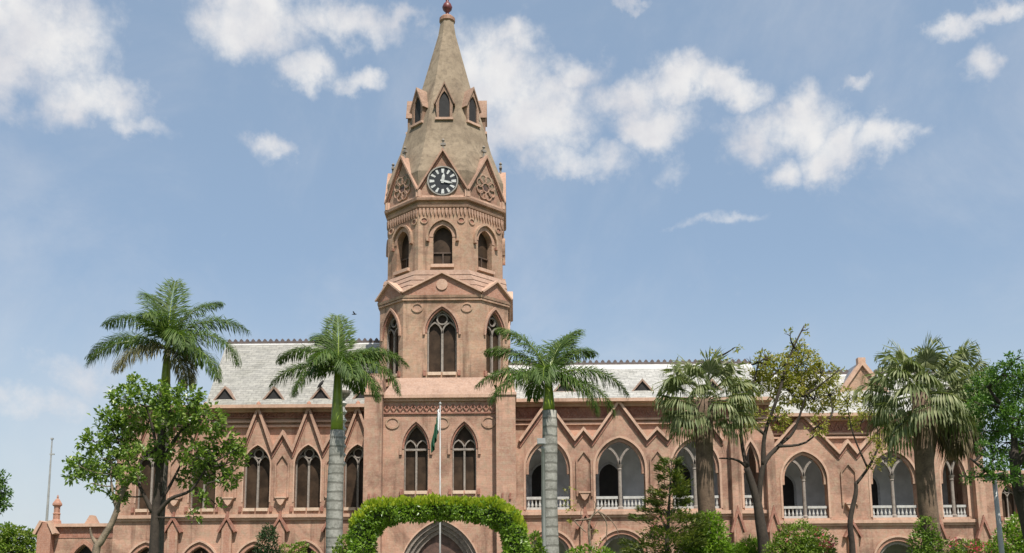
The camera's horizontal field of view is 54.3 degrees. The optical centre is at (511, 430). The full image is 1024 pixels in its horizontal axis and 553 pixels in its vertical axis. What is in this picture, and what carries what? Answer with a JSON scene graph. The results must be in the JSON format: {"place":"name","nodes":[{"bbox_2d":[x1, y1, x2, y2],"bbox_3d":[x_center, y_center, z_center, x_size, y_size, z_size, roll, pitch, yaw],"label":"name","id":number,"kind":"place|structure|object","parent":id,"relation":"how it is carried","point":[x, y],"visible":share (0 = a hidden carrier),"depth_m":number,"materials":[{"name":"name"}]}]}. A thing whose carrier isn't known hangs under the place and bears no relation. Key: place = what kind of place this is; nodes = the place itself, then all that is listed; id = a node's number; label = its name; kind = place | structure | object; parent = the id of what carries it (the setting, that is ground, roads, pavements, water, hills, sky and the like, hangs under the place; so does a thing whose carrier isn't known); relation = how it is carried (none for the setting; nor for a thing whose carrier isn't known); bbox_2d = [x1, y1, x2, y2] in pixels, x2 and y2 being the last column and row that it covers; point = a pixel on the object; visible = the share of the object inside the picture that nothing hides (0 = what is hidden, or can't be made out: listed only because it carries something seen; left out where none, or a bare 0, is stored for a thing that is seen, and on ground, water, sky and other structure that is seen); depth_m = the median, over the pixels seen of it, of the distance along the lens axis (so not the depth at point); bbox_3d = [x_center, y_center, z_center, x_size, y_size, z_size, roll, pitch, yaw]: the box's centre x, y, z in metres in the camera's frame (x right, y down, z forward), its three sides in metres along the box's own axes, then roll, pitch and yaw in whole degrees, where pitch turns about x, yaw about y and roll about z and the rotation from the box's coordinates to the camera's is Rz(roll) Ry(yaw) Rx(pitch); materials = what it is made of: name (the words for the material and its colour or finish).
{"place":"outdoors","nodes":[
{"label":"outdoors","id":0,"kind":"place"},
{"bbox_2d":[111,338,379,552],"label":"building wing","id":1,"kind":"structure","parent":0,"point":[282,487],"depth_m":53.35,"materials":[{"name":"brown brick"}]},
{"bbox_2d":[129,540,148,552],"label":"window","id":2,"kind":"structure","parent":1,"relation":"in","point":[138,547],"depth_m":52.47,"materials":[{"name":"beige stone"}]},
{"bbox_2d":[131,450,154,512],"bbox_3d":[-19.332,2.608,53.308,1.608,3.580,0.670,0,-9,0],"label":"window","id":3,"kind":"structure","parent":1,"relation":"in","point":[149,471],"depth_m":53.49,"materials":[{"name":"brown glass"}]},
{"bbox_2d":[182,540,216,552],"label":"window","id":4,"kind":"structure","parent":1,"relation":"in","point":[191,547],"depth_m":52.47,"materials":[{"name":"beige stone"}]},
{"bbox_2d":[184,448,217,511],"bbox_3d":[-16.434,2.585,53.308,1.768,3.580,0.670,0,-9,0],"label":"window","id":5,"kind":"structure","parent":1,"relation":"in","point":[211,493],"depth_m":53.38,"materials":[{"name":"brown glass"}]},
{"bbox_2d":[236,540,268,552],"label":"window","id":6,"kind":"structure","parent":1,"relation":"in","point":[243,548],"depth_m":52.47,"materials":[{"name":"beige stone"}]},
{"bbox_2d":[238,447,271,511],"bbox_3d":[-13.575,2.562,53.308,1.768,3.580,0.670,0,-9,0],"label":"window","id":7,"kind":"structure","parent":1,"relation":"in","point":[257,475],"depth_m":53.50,"materials":[{"name":"brown glass"}]},
{"bbox_2d":[289,446,322,511],"bbox_3d":[-10.872,2.541,53.308,1.768,3.580,0.670,0,-9,0],"label":"window","id":8,"kind":"structure","parent":1,"relation":"in","point":[308,464],"depth_m":53.51,"materials":[{"name":"brown glass"}]},
{"bbox_2d":[292,539,322,552],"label":"window","id":9,"kind":"structure","parent":1,"relation":"in","point":[312,545],"depth_m":52.45,"materials":[{"name":"beige stone"}]},
{"bbox_2d":[344,446,363,510],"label":"window","id":10,"kind":"structure","parent":1,"relation":"in","point":[354,461],"depth_m":53.51,"materials":[{"name":"brown glass"}]},
{"bbox_2d":[0,0,1023,547],"label":"sky","id":11,"kind":"structure","parent":0,"point":[684,177],"materials":[{"name":"blue"}]},
{"bbox_2d":[509,359,781,552],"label":"building wing","id":12,"kind":"structure","parent":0,"point":[603,458],"depth_m":52.87,"materials":[{"name":"brown brick"}]},
{"bbox_2d":[529,462,540,506],"bbox_3d":[1.692,3.250,56.059,1.440,2.996,0.120,0,-9,0],"label":"doorway","id":13,"kind":"structure","parent":12,"relation":"in","point":[535,473],"depth_m":56.08,"materials":[{"name":"black"}]},
{"bbox_2d":[596,461,622,506],"bbox_3d":[5.473,3.220,56.059,1.440,2.996,0.120,0,-9,0],"label":"doorway","id":14,"kind":"structure","parent":12,"relation":"in","point":[607,476],"depth_m":56.08,"materials":[{"name":"black"}]},
{"bbox_2d":[672,462,693,505],"bbox_3d":[9.457,3.188,56.059,1.440,2.996,0.120,0,-9,0],"label":"doorway","id":15,"kind":"structure","parent":12,"relation":"in","point":[689,474],"depth_m":56.12,"materials":[{"name":"black"}]},
{"bbox_2d":[758,357,992,552],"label":"building wing","id":16,"kind":"structure","parent":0,"point":[816,478],"depth_m":56.73,"materials":[{"name":"brown brick"}]},
{"bbox_2d":[783,473,796,515],"bbox_3d":[16.353,4.024,59.967,1.440,3.020,0.120,0,-9,0],"label":"doorway","id":17,"kind":"structure","parent":16,"relation":"in","point":[789,489],"depth_m":59.98,"materials":[{"name":"black"}]},
{"bbox_2d":[871,475,880,514],"bbox_3d":[21.378,3.983,59.967,1.440,3.020,0.120,0,-9,0],"label":"doorway","id":18,"kind":"structure","parent":16,"relation":"in","point":[875,487],"depth_m":59.96,"materials":[{"name":"black"}]},
{"label":"ground","id":19,"kind":"structure","parent":0,"visible":0},
{"bbox_2d":[0,468,13,515],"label":"shade tree","id":20,"kind":"object","parent":19,"relation":"on","point":[3,498],"visible":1,"depth_m":70.24,"materials":[{"name":"green plant"}]},
{"bbox_2d":[0,521,36,552],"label":"bushy tree","id":21,"kind":"object","parent":19,"relation":"on","point":[10,541],"visible":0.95,"depth_m":59.38,"materials":[{"name":"green plant"}]},
{"bbox_2d":[32,495,112,552],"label":"brick outbuilding","id":22,"kind":"structure","parent":19,"relation":"on","point":[54,535],"depth_m":54.23,"materials":[{"name":"brick"}]},
{"bbox_2d":[45,438,54,520],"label":"antenna mast","id":23,"kind":"object","parent":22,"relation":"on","point":[48,496],"visible":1,"depth_m":75.31,"materials":[{"name":"grey metal"}]},
{"bbox_2d":[63,442,151,552],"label":"broadleaf tree","id":24,"kind":"object","parent":19,"relation":"on","point":[100,542],"visible":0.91,"depth_m":39.13,"materials":[{"name":"green plant"}]},
{"bbox_2d":[61,371,251,552],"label":"broadleaf tree","id":25,"kind":"object","parent":19,"relation":"on","point":[161,456],"visible":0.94,"depth_m":40.13,"materials":[{"name":"green plant"}]},
{"bbox_2d":[83,277,249,552],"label":"royal palm","id":26,"kind":"object","parent":19,"relation":"on","point":[179,338],"visible":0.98,"depth_m":42.69,"materials":[{"name":"green plant"}]},
{"bbox_2d":[252,522,281,552],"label":"conifer shrub","id":27,"kind":"object","parent":19,"relation":"on","point":[264,534],"visible":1,"depth_m":42.70,"materials":[{"name":"green plant"}]},
{"bbox_2d":[278,540,315,552],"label":"flower bed shrub","id":28,"kind":"object","parent":19,"relation":"on","point":[295,547],"visible":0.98,"depth_m":43.20,"materials":[{"name":"green plant"}]},
{"bbox_2d":[267,312,409,552],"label":"royal palm","id":29,"kind":"object","parent":19,"relation":"on","point":[347,372],"visible":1,"depth_m":36.31,"materials":[{"name":"green plant"}]},
{"bbox_2d":[331,533,348,552],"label":"rounded shrub","id":30,"kind":"object","parent":19,"relation":"on","point":[340,549],"visible":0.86,"depth_m":30.75,"materials":[{"name":"green plant"}]},
{"bbox_2d":[342,385,350,489],"bbox_3d":[-6.580,3.009,38.523,0.600,9.882,0.585,0,-9,0],"label":"drainpipe","id":31,"kind":"object","parent":19,"relation":"on","point":[345,394],"visible":0.37,"depth_m":39.03,"materials":[{"name":"grey paint"}]},
{"bbox_2d":[344,492,532,552],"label":"hedge arch","id":32,"kind":"structure","parent":19,"relation":"on","point":[372,520],"depth_m":24.55,"materials":[{"name":"green plant"}]},
{"bbox_2d":[363,0,516,552],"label":"clock tower","id":33,"kind":"structure","parent":19,"relation":"on","point":[444,299],"depth_m":52.45,"materials":[{"name":"brown stone"}]},
{"bbox_2d":[386,239,387,280],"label":"window","id":34,"kind":"structure","parent":33,"relation":"in","point":[387,239],"depth_m":55.62,"materials":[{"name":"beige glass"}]},
{"bbox_2d":[380,308,400,379],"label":"window","id":35,"kind":"structure","parent":33,"relation":"in","point":[394,330],"depth_m":53.19,"materials":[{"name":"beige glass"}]},
{"bbox_2d":[390,224,412,275],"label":"window","id":36,"kind":"structure","parent":33,"relation":"in","point":[408,239],"depth_m":54.50,"materials":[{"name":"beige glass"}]},
{"bbox_2d":[399,419,432,494],"bbox_3d":[-4.850,1.340,50.618,1.670,3.873,0.590,0,-9,0],"label":"window","id":37,"kind":"structure","parent":33,"relation":"in","point":[417,443],"depth_m":50.69,"materials":[{"name":"black glass"}]},
{"bbox_2d":[403,520,477,552],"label":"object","id":38,"kind":"structure","parent":33,"relation":"in","point":[427,539],"depth_m":50.10,"materials":[{"name":"stone"}]},
{"bbox_2d":[423,304,460,375],"bbox_3d":[-3.655,-4.702,52.296,1.975,3.829,0.570,0,-9,0],"label":"window","id":39,"kind":"structure","parent":33,"relation":"in","point":[442,330],"depth_m":52.39,"materials":[{"name":"black glass"}]},
{"bbox_2d":[426,217,458,267],"bbox_3d":[-3.697,-9.981,53.430,1.747,2.746,0.610,0,-9,0],"label":"window","id":40,"kind":"structure","parent":33,"relation":"in","point":[442,252],"depth_m":53.51,"materials":[{"name":"beige glass"}]},
{"bbox_2d":[448,418,480,494],"bbox_3d":[-2.411,1.321,50.618,1.670,3.873,0.590,0,-9,0],"label":"window","id":41,"kind":"structure","parent":33,"relation":"in","point":[464,445],"depth_m":50.69,"materials":[{"name":"black glass"}]},
{"bbox_2d":[473,224,498,274],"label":"window","id":42,"kind":"structure","parent":33,"relation":"in","point":[482,244],"depth_m":54.49,"materials":[{"name":"beige glass"}]},
{"bbox_2d":[483,307,506,375],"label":"window","id":43,"kind":"structure","parent":33,"relation":"in","point":[492,340],"depth_m":53.11,"materials":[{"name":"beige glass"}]},
{"bbox_2d":[502,238,504,279],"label":"window","id":44,"kind":"structure","parent":33,"relation":"in","point":[503,239],"depth_m":55.78,"materials":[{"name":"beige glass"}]},
{"bbox_2d":[508,322,509,353],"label":"window","id":45,"kind":"structure","parent":33,"relation":"in","point":[509,322],"depth_m":55.12,"materials":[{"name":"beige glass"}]},
{"bbox_2d":[528,530,547,552],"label":"rounded shrub","id":46,"kind":"object","parent":19,"relation":"on","point":[537,545],"visible":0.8,"depth_m":30.75,"materials":[{"name":"green plant"}]},
{"bbox_2d":[537,438,545,548],"bbox_3d":[1.068,3.694,33.787,0.360,6.895,0.432,0,-9,0],"label":"lamp post","id":47,"kind":"object","parent":19,"relation":"on","point":[540,441],"visible":1,"depth_m":34.06,"materials":[{"name":"grey metal"}]},
{"bbox_2d":[474,327,630,552],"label":"royal palm","id":48,"kind":"object","parent":19,"relation":"on","point":[544,369],"visible":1,"depth_m":36.37,"materials":[{"name":"green plant"}]},
{"bbox_2d":[561,486,618,552],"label":"bare sapling","id":49,"kind":"object","parent":19,"relation":"on","point":[595,530],"visible":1,"depth_m":42.89,"materials":[{"name":"brown plant"}]},
{"bbox_2d":[565,543,614,552],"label":"rounded shrub","id":50,"kind":"object","parent":19,"relation":"on","point":[573,549],"visible":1,"depth_m":42.62,"materials":[{"name":"green plant"}]},
{"bbox_2d":[617,455,719,552],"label":"layered conifer","id":51,"kind":"object","parent":19,"relation":"on","point":[680,485],"visible":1,"depth_m":36.69,"materials":[{"name":"green plant"}]},
{"bbox_2d":[673,508,735,552],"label":"bush","id":52,"kind":"object","parent":19,"relation":"on","point":[722,545],"visible":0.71,"depth_m":36.91,"materials":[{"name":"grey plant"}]},
{"bbox_2d":[651,346,763,548],"bbox_3d":[7.463,2.197,38.185,4.436,11.185,4.004,0,-9,0],"label":"fan palm","id":53,"kind":"object","parent":19,"relation":"on","point":[702,417],"visible":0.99,"depth_m":38.02,"materials":[{"name":"green plant"}]},
{"bbox_2d":[732,534,757,552],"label":"feathery shrub","id":54,"kind":"object","parent":19,"relation":"on","point":[750,547],"visible":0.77,"depth_m":40.50,"materials":[{"name":"green plant"}]},
{"bbox_2d":[708,323,844,552],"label":"sparse tree","id":55,"kind":"object","parent":19,"relation":"on","point":[780,383],"visible":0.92,"depth_m":40.78,"materials":[{"name":"green plant"}]},
{"bbox_2d":[761,517,837,552],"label":"rounded shrub","id":56,"kind":"object","parent":19,"relation":"on","point":[796,543],"visible":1,"depth_m":38.51,"materials":[{"name":"green plant"}]},
{"bbox_2d":[830,383,895,552],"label":"sparse tree","id":57,"kind":"object","parent":19,"relation":"on","point":[851,538],"visible":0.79,"depth_m":42.09,"materials":[{"name":"green plant"}]},
{"bbox_2d":[852,331,992,552],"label":"fan palm","id":58,"kind":"object","parent":19,"relation":"on","point":[919,418],"visible":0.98,"depth_m":35.99,"materials":[{"name":"green plant"}]},
{"bbox_2d":[905,515,946,552],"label":"bush","id":59,"kind":"object","parent":19,"relation":"on","point":[922,534],"visible":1,"depth_m":35.38,"materials":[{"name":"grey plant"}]},
{"bbox_2d":[919,339,1001,466],"bbox_3d":[17.264,2.008,38.231,3.387,11.409,3.363,0,-9,0],"label":"fan palm","id":60,"kind":"object","parent":19,"relation":"on","point":[960,453],"visible":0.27,"depth_m":38.05,"materials":[{"name":"green plant"}]},
{"bbox_2d":[942,537,992,552],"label":"bougainvillea","id":61,"kind":"object","parent":19,"relation":"on","point":[975,545],"visible":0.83,"depth_m":39.05,"materials":[{"name":"green plant"}]},
{"bbox_2d":[959,349,1023,539],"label":"shade tree","id":62,"kind":"object","parent":19,"relation":"on","point":[1004,421],"visible":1,"depth_m":30.06,"materials":[{"name":"green plant"}]},
{"bbox_2d":[985,472,1004,552],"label":"lamp post","id":63,"kind":"object","parent":19,"relation":"on","point":[998,522],"visible":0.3,"depth_m":32.89,"materials":[{"name":"grey metal"}]},
{"bbox_2d":[980,511,1023,552],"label":"rounded shrub","id":64,"kind":"object","parent":19,"relation":"on","point":[1012,533],"visible":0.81,"depth_m":34.68,"materials":[{"name":"green plant"}]},
{"bbox_2d":[984,470,1023,552],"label":"brick outbuilding","id":65,"kind":"structure","parent":19,"relation":"on","point":[1007,505],"depth_m":60.14,"materials":[{"name":"stone"}]},
{"bbox_2d":[1001,486,1017,520],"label":"window","id":66,"kind":"structure","parent":65,"relation":"in","point":[1008,502],"depth_m":60.36,"materials":[{"name":"beige glass"}]},
{"label":"driveway","id":67,"kind":"structure","parent":0,"visible":0},
{"bbox_2d":[439,402,440,552],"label":"flagpole","id":68,"kind":"object","parent":67,"relation":"on","point":[440,473],"visible":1,"depth_m":44.80,"materials":[{"name":"silver metal"}]},
{"bbox_2d":[431,409,439,452],"bbox_3d":[-3.452,0.026,45.029,0.392,2.100,0.194,0,-9,0],"label":"flag","id":69,"kind":"object","parent":68,"relation":"hanging from","point":[435,434],"visible":1,"depth_m":44.96,"materials":[{"name":"green fabric"}]}
]}

